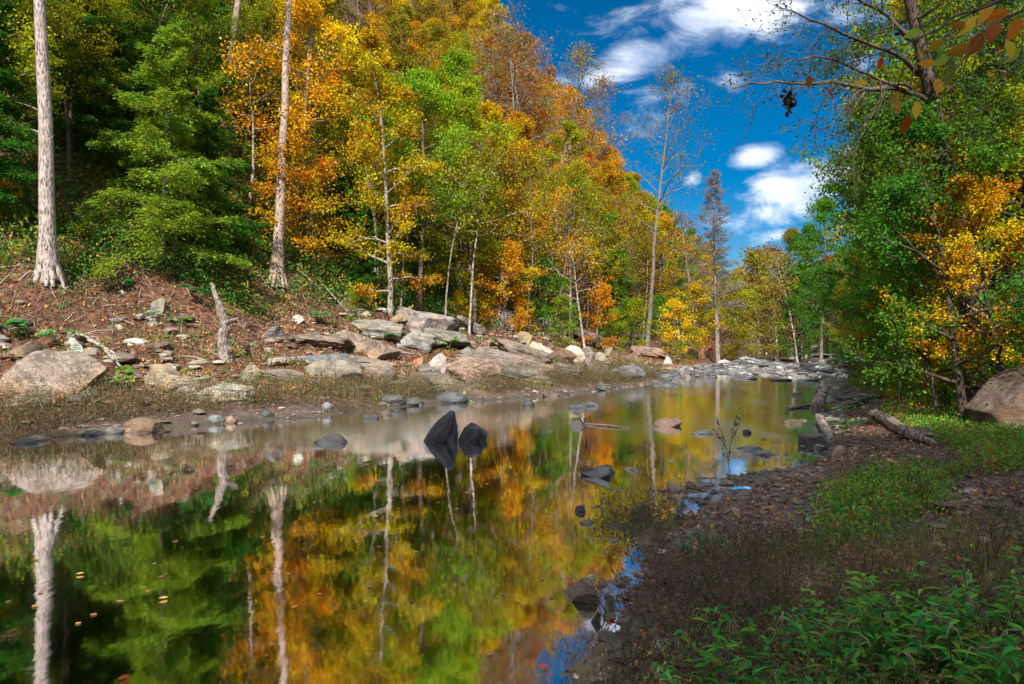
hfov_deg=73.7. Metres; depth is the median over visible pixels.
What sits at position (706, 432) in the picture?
rock
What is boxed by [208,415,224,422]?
rock
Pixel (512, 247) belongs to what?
young tree
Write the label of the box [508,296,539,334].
bush
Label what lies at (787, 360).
rock
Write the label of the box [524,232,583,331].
hemlock tree
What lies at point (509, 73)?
maple tree
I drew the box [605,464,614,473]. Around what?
rock
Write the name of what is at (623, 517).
dry weed
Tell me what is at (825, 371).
rock
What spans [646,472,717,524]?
dry weed
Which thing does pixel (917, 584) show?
dry weed
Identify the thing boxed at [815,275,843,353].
broadleaf tree
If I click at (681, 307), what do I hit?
young tree
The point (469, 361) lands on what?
stone slab
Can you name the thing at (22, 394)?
rock
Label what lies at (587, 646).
dry weed
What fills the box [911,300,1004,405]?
bush
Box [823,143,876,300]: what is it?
broadleaf tree
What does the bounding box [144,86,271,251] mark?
hemlock tree
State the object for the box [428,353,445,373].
boulder
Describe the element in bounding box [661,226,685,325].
maple tree
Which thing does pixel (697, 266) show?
maple tree
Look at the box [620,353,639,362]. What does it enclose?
rock
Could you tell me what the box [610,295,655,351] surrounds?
young tree
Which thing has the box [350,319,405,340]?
rock ledge
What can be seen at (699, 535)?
leafy plant
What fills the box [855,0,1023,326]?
broadleaf tree
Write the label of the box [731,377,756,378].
rock
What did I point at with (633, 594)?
dry weed
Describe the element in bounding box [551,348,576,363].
rock
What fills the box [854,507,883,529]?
leafy plant
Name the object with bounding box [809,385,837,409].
driftwood stump
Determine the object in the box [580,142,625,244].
maple tree
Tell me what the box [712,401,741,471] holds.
water weed
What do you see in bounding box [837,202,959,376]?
broadleaf tree
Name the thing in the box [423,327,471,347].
rock ledge
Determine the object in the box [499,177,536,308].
slim tree
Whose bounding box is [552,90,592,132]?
maple tree
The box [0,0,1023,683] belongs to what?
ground
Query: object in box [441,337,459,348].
broad leaved plant
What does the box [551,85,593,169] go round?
maple tree
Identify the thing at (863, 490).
ground cover
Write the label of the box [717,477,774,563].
dry weed
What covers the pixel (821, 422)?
driftwood log
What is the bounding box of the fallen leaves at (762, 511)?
[603,355,1023,683]
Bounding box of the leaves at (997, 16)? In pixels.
[806,0,1023,136]
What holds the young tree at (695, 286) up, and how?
on the ground at (248, 414)
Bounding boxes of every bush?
[0,177,29,224]
[342,286,365,319]
[373,255,414,304]
[447,288,474,320]
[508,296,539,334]
[545,294,582,347]
[595,307,629,352]
[672,339,685,363]
[685,323,705,360]
[814,309,874,378]
[825,314,891,384]
[857,338,913,398]
[872,328,951,406]
[891,335,958,410]
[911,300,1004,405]
[938,331,995,417]
[945,290,1023,373]
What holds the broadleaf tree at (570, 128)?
on the ground at (248, 414)
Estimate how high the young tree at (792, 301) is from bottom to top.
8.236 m
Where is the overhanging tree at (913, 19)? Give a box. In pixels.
[707,0,1023,402]
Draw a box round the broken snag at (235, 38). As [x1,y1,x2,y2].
[219,0,240,138]
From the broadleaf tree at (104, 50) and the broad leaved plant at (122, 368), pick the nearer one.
the broad leaved plant at (122, 368)
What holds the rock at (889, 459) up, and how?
on the gravel at (731, 481)
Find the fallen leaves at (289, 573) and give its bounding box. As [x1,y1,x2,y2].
[6,430,758,655]
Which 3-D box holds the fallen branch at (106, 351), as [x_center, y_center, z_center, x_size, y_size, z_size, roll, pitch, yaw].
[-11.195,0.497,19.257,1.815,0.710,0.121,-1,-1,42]
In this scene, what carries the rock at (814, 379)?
on the ground at (248, 414)
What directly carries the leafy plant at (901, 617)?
on the ground at (248, 414)
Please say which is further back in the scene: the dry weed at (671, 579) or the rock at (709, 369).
the rock at (709, 369)
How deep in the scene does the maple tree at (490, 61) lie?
91.71 m
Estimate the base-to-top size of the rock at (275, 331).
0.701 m
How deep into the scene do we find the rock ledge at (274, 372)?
21.00 m
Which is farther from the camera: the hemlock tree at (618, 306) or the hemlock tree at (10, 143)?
the hemlock tree at (618, 306)
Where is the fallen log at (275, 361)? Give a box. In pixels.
[267,356,306,365]
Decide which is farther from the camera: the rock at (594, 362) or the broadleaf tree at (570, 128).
the broadleaf tree at (570, 128)
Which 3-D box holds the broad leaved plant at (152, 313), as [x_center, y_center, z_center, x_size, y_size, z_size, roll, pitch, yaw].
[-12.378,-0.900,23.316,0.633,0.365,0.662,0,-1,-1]
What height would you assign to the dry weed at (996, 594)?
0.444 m
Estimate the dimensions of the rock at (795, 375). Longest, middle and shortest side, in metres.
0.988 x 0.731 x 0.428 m
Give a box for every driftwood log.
[786,404,810,409]
[814,413,834,442]
[846,395,892,407]
[868,409,941,447]
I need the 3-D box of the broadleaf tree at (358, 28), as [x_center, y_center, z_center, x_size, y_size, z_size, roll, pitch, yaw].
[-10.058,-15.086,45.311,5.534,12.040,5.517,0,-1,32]
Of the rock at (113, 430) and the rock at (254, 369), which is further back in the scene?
the rock at (254, 369)
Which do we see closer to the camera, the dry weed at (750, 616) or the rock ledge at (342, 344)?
the dry weed at (750, 616)
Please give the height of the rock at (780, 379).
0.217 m
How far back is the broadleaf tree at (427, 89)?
35.83 m
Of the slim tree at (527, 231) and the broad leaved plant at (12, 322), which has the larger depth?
the slim tree at (527, 231)
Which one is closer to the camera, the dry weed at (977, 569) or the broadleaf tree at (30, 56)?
the dry weed at (977, 569)
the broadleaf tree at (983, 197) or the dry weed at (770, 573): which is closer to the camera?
the dry weed at (770, 573)
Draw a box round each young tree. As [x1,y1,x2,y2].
[188,186,250,272]
[240,132,347,259]
[273,169,358,278]
[418,234,468,295]
[454,247,509,323]
[470,235,536,332]
[510,254,575,335]
[531,228,615,348]
[575,277,620,351]
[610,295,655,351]
[636,293,679,349]
[653,297,697,356]
[663,280,723,355]
[686,271,757,359]
[698,316,727,354]
[699,241,801,360]
[713,276,766,359]
[721,240,796,356]
[725,238,803,354]
[727,325,754,357]
[732,286,791,358]
[733,253,817,353]
[746,282,812,361]
[762,293,820,363]
[769,258,843,361]
[868,176,1023,366]
[995,183,1022,274]
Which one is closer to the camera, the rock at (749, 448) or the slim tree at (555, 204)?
the rock at (749, 448)
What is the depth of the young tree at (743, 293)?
67.47 m
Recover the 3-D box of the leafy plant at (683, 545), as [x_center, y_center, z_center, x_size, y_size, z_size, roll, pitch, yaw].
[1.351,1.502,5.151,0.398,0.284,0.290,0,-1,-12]
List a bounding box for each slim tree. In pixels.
[108,0,211,150]
[192,30,299,236]
[261,146,370,254]
[300,118,349,251]
[332,125,403,276]
[337,107,389,237]
[374,112,420,263]
[389,161,448,305]
[415,147,498,315]
[432,181,484,303]
[433,124,521,335]
[441,116,505,291]
[470,192,516,306]
[472,188,536,312]
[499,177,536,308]
[501,149,562,331]
[503,200,554,306]
[509,209,563,315]
[513,142,544,204]
[520,146,552,282]
[520,204,552,297]
[524,190,592,310]
[525,227,563,293]
[533,233,565,317]
[535,166,562,232]
[535,184,605,338]
[540,183,604,338]
[549,178,599,265]
[552,176,623,327]
[559,191,614,326]
[572,249,600,313]
[585,206,633,333]
[596,222,636,270]
[596,230,639,306]
[601,249,633,334]
[605,221,649,333]
[627,221,669,338]
[899,307,907,404]
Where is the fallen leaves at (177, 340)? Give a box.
[0,119,708,419]
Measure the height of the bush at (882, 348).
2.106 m
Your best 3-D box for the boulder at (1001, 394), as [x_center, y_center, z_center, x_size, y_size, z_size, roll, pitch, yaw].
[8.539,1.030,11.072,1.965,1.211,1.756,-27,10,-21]
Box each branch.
[75,333,114,352]
[102,348,125,371]
[219,248,261,297]
[239,253,274,293]
[319,280,351,315]
[963,303,1005,333]
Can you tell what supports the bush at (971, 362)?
on the ground at (248, 414)
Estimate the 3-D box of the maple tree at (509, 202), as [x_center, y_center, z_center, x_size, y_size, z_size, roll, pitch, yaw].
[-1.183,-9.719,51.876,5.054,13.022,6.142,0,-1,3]
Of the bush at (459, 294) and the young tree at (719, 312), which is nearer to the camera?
the bush at (459, 294)
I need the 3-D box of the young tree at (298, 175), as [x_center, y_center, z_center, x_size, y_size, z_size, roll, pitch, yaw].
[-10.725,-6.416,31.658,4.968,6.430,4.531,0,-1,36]
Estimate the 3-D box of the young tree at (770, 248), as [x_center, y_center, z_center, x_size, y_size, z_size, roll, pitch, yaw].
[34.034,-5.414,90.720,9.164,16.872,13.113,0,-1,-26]
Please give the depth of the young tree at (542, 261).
42.82 m
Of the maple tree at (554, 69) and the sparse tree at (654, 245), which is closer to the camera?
the sparse tree at (654, 245)
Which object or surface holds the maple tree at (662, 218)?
on the ground at (248, 414)
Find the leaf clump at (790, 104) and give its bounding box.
[769,85,797,117]
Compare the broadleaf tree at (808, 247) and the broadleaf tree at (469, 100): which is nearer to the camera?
the broadleaf tree at (469, 100)
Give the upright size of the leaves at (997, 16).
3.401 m
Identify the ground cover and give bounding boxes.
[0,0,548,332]
[0,246,663,384]
[573,510,1014,683]
[588,485,700,535]
[644,502,1023,683]
[794,401,1023,547]
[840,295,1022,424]
[850,338,1023,441]
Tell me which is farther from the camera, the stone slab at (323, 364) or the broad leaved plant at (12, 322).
the stone slab at (323, 364)
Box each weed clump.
[0,380,52,436]
[22,379,70,433]
[31,383,100,428]
[79,375,131,421]
[98,372,153,416]
[154,373,189,415]
[172,383,218,411]
[218,376,269,409]
[258,374,293,407]
[277,363,315,405]
[337,374,367,399]
[361,373,382,398]
[406,371,432,393]
[477,370,507,389]
[500,364,528,386]
[539,365,562,385]
[576,363,594,384]
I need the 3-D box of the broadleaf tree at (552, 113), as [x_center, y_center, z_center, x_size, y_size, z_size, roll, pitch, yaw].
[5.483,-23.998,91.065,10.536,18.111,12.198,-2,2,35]
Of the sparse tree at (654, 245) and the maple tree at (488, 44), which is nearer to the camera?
the sparse tree at (654, 245)
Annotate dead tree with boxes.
[425,188,435,275]
[455,228,465,290]
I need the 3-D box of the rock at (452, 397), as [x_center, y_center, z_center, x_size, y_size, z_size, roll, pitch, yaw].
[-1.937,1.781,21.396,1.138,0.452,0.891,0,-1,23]
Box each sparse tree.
[460,0,591,265]
[469,18,566,155]
[484,106,531,238]
[528,33,612,262]
[535,188,603,318]
[549,72,641,178]
[556,99,635,289]
[594,214,663,332]
[604,59,720,346]
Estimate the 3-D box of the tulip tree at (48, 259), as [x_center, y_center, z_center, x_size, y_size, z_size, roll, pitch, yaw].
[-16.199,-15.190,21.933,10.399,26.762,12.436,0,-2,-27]
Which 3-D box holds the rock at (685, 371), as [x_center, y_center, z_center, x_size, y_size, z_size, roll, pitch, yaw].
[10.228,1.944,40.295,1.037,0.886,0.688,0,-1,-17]
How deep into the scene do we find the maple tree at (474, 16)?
113.10 m
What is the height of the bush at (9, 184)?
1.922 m
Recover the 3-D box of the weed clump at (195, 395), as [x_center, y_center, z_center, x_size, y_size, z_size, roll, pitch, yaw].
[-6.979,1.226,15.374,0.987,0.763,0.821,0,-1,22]
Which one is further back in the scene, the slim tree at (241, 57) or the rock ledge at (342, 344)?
the slim tree at (241, 57)
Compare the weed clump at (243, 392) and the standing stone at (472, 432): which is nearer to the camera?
the standing stone at (472, 432)
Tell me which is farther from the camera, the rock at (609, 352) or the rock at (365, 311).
the rock at (609, 352)
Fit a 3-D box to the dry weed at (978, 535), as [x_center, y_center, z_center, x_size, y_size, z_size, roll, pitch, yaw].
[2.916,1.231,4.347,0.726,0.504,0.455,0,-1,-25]
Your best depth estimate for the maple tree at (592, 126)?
130.79 m
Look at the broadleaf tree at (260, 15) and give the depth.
36.74 m
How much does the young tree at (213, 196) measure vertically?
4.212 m
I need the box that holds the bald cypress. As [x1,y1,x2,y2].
[681,169,749,362]
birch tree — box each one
[660,208,707,358]
[759,250,797,360]
[763,250,800,362]
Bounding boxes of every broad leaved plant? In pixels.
[1,319,30,338]
[37,329,83,345]
[103,365,138,386]
[108,278,134,290]
[109,375,134,388]
[144,311,160,315]
[167,317,192,326]
[178,284,216,301]
[215,308,235,314]
[310,311,329,323]
[384,331,407,341]
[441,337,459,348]
[837,402,863,415]
[837,420,864,433]
[853,393,879,403]
[896,455,947,477]
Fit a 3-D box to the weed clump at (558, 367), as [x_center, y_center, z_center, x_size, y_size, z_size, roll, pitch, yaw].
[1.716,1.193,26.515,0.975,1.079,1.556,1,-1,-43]
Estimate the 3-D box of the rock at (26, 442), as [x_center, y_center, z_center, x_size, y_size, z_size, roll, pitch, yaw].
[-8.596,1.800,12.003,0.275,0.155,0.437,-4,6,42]
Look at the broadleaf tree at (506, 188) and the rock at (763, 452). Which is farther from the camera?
the broadleaf tree at (506, 188)
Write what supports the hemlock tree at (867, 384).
on the ground at (248, 414)
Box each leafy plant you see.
[651,642,749,683]
[670,519,718,558]
[673,604,813,683]
[691,526,725,551]
[721,614,874,683]
[762,587,863,660]
[769,590,939,683]
[806,570,944,666]
[835,576,928,629]
[836,573,998,682]
[841,589,1023,683]
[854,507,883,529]
[882,568,962,627]
[884,560,1011,671]
[915,558,1023,683]
[928,557,1023,631]
[941,595,1023,683]
[972,546,1023,634]
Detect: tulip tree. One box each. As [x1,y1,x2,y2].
[18,0,67,287]
[259,0,293,288]
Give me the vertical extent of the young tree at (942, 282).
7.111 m
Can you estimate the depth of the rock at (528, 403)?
20.11 m
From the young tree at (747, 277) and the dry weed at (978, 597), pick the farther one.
the young tree at (747, 277)
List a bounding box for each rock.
[7,341,47,358]
[7,392,37,402]
[11,440,38,444]
[23,435,47,440]
[52,427,77,436]
[54,273,60,284]
[67,338,82,352]
[80,387,100,395]
[81,347,101,356]
[83,429,102,435]
[104,368,112,380]
[104,427,122,433]
[109,317,126,322]
[121,417,162,432]
[135,341,174,350]
[139,397,154,404]
[149,298,165,313]
[155,375,211,390]
[176,386,197,397]
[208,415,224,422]
[225,415,237,422]
[240,362,262,381]
[242,322,254,330]
[259,411,273,416]
[261,326,284,337]
[263,347,273,353]
[292,315,303,323]
[310,331,325,334]
[314,434,346,443]
[321,402,332,409]
[355,304,370,318]
[363,414,378,418]
[380,394,406,404]
[383,409,391,414]
[391,314,407,323]
[405,398,422,404]
[406,372,431,386]
[411,357,424,367]
[418,363,440,372]
[432,338,440,347]
[434,392,467,402]
[446,384,487,393]
[460,346,472,353]
[481,339,496,347]
[517,331,533,345]
[523,400,533,405]
[542,391,559,396]
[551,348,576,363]
[564,578,599,601]
[568,402,586,408]
[571,420,585,425]
[575,505,584,511]
[580,465,610,477]
[582,346,594,360]
[585,361,608,373]
[585,401,597,406]
[587,574,595,578]
[591,611,600,622]
[594,381,605,390]
[595,352,605,361]
[604,347,617,357]
[604,594,615,606]
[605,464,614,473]
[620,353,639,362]
[625,468,638,470]
[630,503,652,522]
[653,370,679,379]
[653,417,681,426]
[663,356,671,364]
[666,481,682,492]
[680,368,695,376]
[692,430,712,434]
[703,365,715,374]
[709,493,725,503]
[716,375,729,377]
[723,452,755,456]
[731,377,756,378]
[733,488,749,494]
[737,446,761,450]
[740,363,767,366]
[742,450,775,455]
[743,429,750,433]
[747,372,768,373]
[764,356,794,361]
[770,378,791,380]
[778,371,811,374]
[782,419,800,423]
[790,373,803,377]
[797,378,820,380]
[797,433,834,445]
[811,354,834,358]
[813,369,847,374]
[813,444,827,449]
[820,412,838,415]
[832,446,847,456]
[837,397,854,401]
[851,386,868,390]
[870,548,899,566]
[885,458,897,463]
[898,426,936,439]
[931,502,963,511]
[982,502,1010,510]
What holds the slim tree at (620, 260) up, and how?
on the ground at (248, 414)
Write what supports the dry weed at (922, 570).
on the ground at (248, 414)
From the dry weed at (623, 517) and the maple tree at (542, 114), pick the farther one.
the maple tree at (542, 114)
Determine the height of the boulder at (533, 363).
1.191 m
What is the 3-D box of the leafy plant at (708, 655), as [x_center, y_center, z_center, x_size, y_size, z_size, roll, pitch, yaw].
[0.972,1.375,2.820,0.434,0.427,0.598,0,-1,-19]
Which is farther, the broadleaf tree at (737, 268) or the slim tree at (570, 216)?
the broadleaf tree at (737, 268)
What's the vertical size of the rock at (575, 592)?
0.277 m
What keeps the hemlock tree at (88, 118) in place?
on the ground at (248, 414)
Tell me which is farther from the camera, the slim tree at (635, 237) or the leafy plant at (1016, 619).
the slim tree at (635, 237)
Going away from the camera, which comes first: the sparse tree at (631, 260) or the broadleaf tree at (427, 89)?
the broadleaf tree at (427, 89)
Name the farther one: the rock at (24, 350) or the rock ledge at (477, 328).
the rock ledge at (477, 328)
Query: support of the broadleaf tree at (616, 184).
on the ground at (248, 414)
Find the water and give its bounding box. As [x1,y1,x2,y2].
[0,370,843,683]
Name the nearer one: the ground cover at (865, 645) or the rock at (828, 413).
the ground cover at (865, 645)
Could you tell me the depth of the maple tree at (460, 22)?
93.88 m
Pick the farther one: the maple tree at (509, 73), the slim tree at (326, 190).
the maple tree at (509, 73)
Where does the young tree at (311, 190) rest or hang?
on the ground at (248, 414)
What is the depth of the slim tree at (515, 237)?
43.58 m
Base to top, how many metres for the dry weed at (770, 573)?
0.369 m
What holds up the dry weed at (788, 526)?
on the ground at (248, 414)
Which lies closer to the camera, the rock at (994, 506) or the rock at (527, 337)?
the rock at (994, 506)
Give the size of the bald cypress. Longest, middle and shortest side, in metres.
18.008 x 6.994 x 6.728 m
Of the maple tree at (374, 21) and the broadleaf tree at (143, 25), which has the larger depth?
the maple tree at (374, 21)
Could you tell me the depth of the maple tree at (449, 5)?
131.80 m
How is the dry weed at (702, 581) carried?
on the ground at (248, 414)
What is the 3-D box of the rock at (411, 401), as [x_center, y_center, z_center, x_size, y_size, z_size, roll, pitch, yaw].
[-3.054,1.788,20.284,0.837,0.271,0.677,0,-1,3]
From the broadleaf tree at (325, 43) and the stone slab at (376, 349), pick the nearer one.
the stone slab at (376, 349)
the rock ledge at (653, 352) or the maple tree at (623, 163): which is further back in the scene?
the maple tree at (623, 163)
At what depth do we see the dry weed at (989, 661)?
2.69 m
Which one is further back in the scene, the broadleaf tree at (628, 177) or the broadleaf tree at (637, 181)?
the broadleaf tree at (637, 181)
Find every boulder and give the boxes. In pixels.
[0,350,107,397]
[143,364,181,383]
[364,361,396,384]
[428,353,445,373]
[513,358,555,373]
[565,346,584,362]
[610,365,645,380]
[964,365,1023,432]
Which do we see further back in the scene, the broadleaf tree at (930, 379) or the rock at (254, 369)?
the rock at (254, 369)
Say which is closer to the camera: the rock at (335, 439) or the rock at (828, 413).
the rock at (335, 439)
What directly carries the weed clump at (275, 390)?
on the ground at (248, 414)
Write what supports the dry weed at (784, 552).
on the ground at (248, 414)
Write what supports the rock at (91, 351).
on the ground at (248, 414)
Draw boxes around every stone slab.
[193,383,254,402]
[296,353,348,364]
[305,359,365,382]
[330,330,401,360]
[446,357,504,382]
[529,341,552,353]
[536,317,565,335]
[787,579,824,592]
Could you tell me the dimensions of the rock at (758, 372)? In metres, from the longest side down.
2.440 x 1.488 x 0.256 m
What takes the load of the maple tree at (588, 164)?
on the ground at (248, 414)
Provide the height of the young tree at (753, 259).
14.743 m
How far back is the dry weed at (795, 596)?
3.85 m
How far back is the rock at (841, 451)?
10.33 m
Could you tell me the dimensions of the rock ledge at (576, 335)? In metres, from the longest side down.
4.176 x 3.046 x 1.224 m
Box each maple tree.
[216,0,248,81]
[217,0,371,262]
[271,2,337,107]
[324,24,445,316]
[351,0,436,104]
[359,0,384,14]
[362,0,424,71]
[376,1,439,30]
[384,19,454,176]
[409,0,459,58]
[420,75,494,175]
[423,16,465,118]
[432,0,483,50]
[434,0,464,18]
[441,0,490,61]
[446,0,506,49]
[451,100,566,311]
[465,0,509,117]
[466,31,519,122]
[467,21,516,101]
[470,131,529,279]
[490,73,551,181]
[494,30,548,102]
[495,109,562,287]
[500,68,555,172]
[501,60,532,145]
[511,39,544,97]
[520,140,565,271]
[528,74,566,147]
[536,63,563,101]
[537,93,563,168]
[548,150,604,269]
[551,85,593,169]
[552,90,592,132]
[556,129,600,177]
[557,166,650,308]
[559,160,636,325]
[572,132,618,213]
[578,108,610,142]
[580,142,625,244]
[602,195,680,335]
[611,150,646,192]
[632,211,691,337]
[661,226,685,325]
[670,234,717,338]
[682,253,726,338]
[800,254,847,357]
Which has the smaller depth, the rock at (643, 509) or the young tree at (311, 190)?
the rock at (643, 509)
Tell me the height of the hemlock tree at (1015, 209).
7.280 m
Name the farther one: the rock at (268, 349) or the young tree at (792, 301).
the young tree at (792, 301)
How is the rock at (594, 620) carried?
on the ground at (248, 414)
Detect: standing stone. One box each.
[423,410,457,442]
[459,422,487,441]
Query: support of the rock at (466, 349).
on the ground at (248, 414)
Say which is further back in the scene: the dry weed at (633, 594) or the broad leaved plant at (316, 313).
the broad leaved plant at (316, 313)
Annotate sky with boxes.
[411,0,1005,319]
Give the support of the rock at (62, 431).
in the water
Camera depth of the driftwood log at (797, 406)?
19.11 m
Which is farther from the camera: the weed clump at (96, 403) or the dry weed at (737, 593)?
the weed clump at (96, 403)
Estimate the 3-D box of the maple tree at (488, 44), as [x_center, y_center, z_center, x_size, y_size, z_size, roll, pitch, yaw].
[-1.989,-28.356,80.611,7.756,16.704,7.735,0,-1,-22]
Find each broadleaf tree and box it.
[0,0,85,124]
[2,0,46,28]
[7,0,148,179]
[91,0,174,145]
[131,0,269,196]
[149,0,214,72]
[218,0,300,158]
[230,0,356,139]
[247,0,372,215]
[273,0,336,57]
[306,55,413,276]
[311,24,391,182]
[340,64,488,311]
[349,12,452,181]
[371,51,463,263]
[374,0,457,48]
[374,3,426,112]
[385,1,481,176]
[391,78,522,323]
[405,43,503,256]
[432,28,497,96]
[442,0,484,72]
[456,138,557,305]
[521,120,604,287]
[535,99,574,197]
[540,170,622,326]
[580,174,641,311]
[609,190,665,271]
[614,172,649,301]
[625,194,678,314]
[628,239,700,334]
[630,173,646,194]
[630,204,705,341]
[648,240,694,337]
[676,227,719,330]
[676,242,722,336]
[697,244,731,340]
[721,267,757,353]
[737,287,762,354]
[762,226,843,362]
[772,227,823,360]
[780,293,803,356]
[782,112,1022,396]
[782,195,853,360]
[792,0,1022,339]
[792,266,863,353]
[807,275,834,352]
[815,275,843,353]
[816,63,1023,369]
[820,272,873,369]
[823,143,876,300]
[828,130,1023,375]
[829,90,1023,425]
[833,246,888,353]
[835,208,1023,415]
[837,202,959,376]
[840,0,1023,304]
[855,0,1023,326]
[861,66,1023,373]
[873,171,1023,381]
[889,3,1023,274]
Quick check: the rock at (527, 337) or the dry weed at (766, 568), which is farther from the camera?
the rock at (527, 337)
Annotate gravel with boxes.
[0,300,679,409]
[13,365,891,434]
[533,419,1023,683]
[673,356,862,378]
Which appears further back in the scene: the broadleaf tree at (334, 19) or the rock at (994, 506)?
the broadleaf tree at (334, 19)
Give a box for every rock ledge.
[260,369,305,382]
[296,334,355,351]
[345,356,386,368]
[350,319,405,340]
[416,372,466,384]
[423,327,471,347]
[440,312,486,334]
[454,346,525,365]
[494,338,553,363]
[502,365,552,384]
[550,363,582,377]
[565,326,608,348]
[598,332,644,350]
[630,345,671,359]
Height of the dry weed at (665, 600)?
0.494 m
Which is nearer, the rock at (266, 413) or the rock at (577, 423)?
the rock at (577, 423)
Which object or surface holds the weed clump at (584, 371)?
on the ground at (248, 414)
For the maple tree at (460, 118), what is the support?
on the ground at (248, 414)
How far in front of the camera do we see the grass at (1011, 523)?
4.52 m
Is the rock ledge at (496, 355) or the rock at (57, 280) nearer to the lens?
the rock at (57, 280)
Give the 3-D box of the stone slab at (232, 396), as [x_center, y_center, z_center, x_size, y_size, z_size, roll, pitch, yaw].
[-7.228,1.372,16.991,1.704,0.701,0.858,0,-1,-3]
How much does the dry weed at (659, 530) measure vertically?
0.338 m
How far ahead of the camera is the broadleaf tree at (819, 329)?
162.54 m
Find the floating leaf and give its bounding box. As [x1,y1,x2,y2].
[119,674,131,678]
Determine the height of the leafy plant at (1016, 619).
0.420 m
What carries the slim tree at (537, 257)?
on the ground at (248, 414)
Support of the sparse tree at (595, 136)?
on the ground at (248, 414)
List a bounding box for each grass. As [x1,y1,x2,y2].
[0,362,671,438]
[1,266,641,373]
[699,491,1023,683]
[905,346,1020,469]
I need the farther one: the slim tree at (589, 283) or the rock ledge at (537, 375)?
the slim tree at (589, 283)
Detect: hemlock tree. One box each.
[0,0,69,233]
[0,0,128,84]
[2,0,143,176]
[50,0,165,166]
[67,23,257,278]
[69,0,205,125]
[120,12,146,43]
[126,0,248,116]
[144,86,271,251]
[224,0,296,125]
[310,144,373,265]
[335,209,387,307]
[369,170,430,251]
[467,224,507,297]
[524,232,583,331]
[589,248,645,345]
[825,278,865,371]
[852,291,920,391]
[979,203,1023,381]
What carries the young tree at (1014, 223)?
on the ground at (248, 414)
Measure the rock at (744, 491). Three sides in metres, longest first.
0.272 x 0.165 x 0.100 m
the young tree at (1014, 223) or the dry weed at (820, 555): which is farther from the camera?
the young tree at (1014, 223)
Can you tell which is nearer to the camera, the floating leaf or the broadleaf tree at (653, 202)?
the floating leaf
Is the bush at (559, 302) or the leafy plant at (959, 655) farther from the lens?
the bush at (559, 302)
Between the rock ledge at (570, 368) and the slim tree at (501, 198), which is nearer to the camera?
the rock ledge at (570, 368)
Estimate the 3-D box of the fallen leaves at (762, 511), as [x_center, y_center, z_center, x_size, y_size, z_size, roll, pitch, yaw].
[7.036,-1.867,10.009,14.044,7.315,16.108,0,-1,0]
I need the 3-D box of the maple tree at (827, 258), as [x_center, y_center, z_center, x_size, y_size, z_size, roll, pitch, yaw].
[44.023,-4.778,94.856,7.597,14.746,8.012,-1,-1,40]
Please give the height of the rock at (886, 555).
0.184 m
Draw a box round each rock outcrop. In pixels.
[394,306,460,331]
[397,332,435,352]
[481,306,517,329]
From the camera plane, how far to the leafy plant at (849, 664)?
2.92 m
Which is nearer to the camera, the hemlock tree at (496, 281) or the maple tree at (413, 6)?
the hemlock tree at (496, 281)
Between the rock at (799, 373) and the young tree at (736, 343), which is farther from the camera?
the young tree at (736, 343)
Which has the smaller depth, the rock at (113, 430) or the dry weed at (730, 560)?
the dry weed at (730, 560)
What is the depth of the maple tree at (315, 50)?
47.34 m
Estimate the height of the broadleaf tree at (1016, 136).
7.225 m
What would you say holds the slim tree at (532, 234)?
on the ground at (248, 414)
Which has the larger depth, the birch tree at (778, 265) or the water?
the birch tree at (778, 265)
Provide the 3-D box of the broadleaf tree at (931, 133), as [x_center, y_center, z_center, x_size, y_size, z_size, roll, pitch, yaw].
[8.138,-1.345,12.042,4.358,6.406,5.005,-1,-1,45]
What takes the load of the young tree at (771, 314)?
on the ground at (248, 414)
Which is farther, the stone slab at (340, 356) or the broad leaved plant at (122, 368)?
the stone slab at (340, 356)
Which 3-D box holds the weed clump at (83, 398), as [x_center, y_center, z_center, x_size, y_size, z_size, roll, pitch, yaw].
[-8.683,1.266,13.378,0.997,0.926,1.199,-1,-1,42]
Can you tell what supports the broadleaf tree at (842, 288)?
on the ground at (248, 414)
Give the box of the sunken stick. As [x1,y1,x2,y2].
[585,423,629,427]
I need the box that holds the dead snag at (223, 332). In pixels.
[209,282,238,361]
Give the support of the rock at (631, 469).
on the ground at (248, 414)
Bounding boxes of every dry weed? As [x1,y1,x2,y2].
[545,607,610,668]
[559,627,633,683]
[564,528,657,615]
[582,587,687,681]
[602,499,643,535]
[604,535,698,637]
[608,542,681,606]
[611,501,684,576]
[614,540,694,611]
[625,496,692,590]
[628,465,670,528]
[629,540,712,610]
[635,561,779,668]
[638,543,767,629]
[639,556,728,640]
[641,513,681,551]
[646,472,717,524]
[670,556,791,683]
[673,543,755,617]
[685,538,794,628]
[686,545,806,667]
[687,526,740,575]
[687,539,839,652]
[692,529,753,596]
[692,533,762,586]
[708,524,788,606]
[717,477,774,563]
[722,521,826,603]
[722,523,840,627]
[734,512,785,558]
[734,546,804,598]
[741,563,841,626]
[767,502,812,549]
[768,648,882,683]
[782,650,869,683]
[794,412,824,447]
[795,555,888,620]
[797,520,863,579]
[828,381,860,399]
[830,504,945,575]
[833,502,905,595]
[833,523,953,612]
[843,544,943,638]
[844,420,890,446]
[846,440,906,471]
[848,515,907,571]
[882,528,949,616]
[897,456,963,510]
[912,543,1023,638]
[913,432,972,481]
[922,495,1023,579]
[933,522,1022,612]
[948,437,1023,520]
[961,446,1023,567]
[969,566,1023,634]
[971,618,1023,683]
[976,554,1023,627]
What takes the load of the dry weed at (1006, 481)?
on the ground at (248, 414)
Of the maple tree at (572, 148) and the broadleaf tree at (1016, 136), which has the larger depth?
the maple tree at (572, 148)
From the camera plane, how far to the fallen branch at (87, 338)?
19.87 m

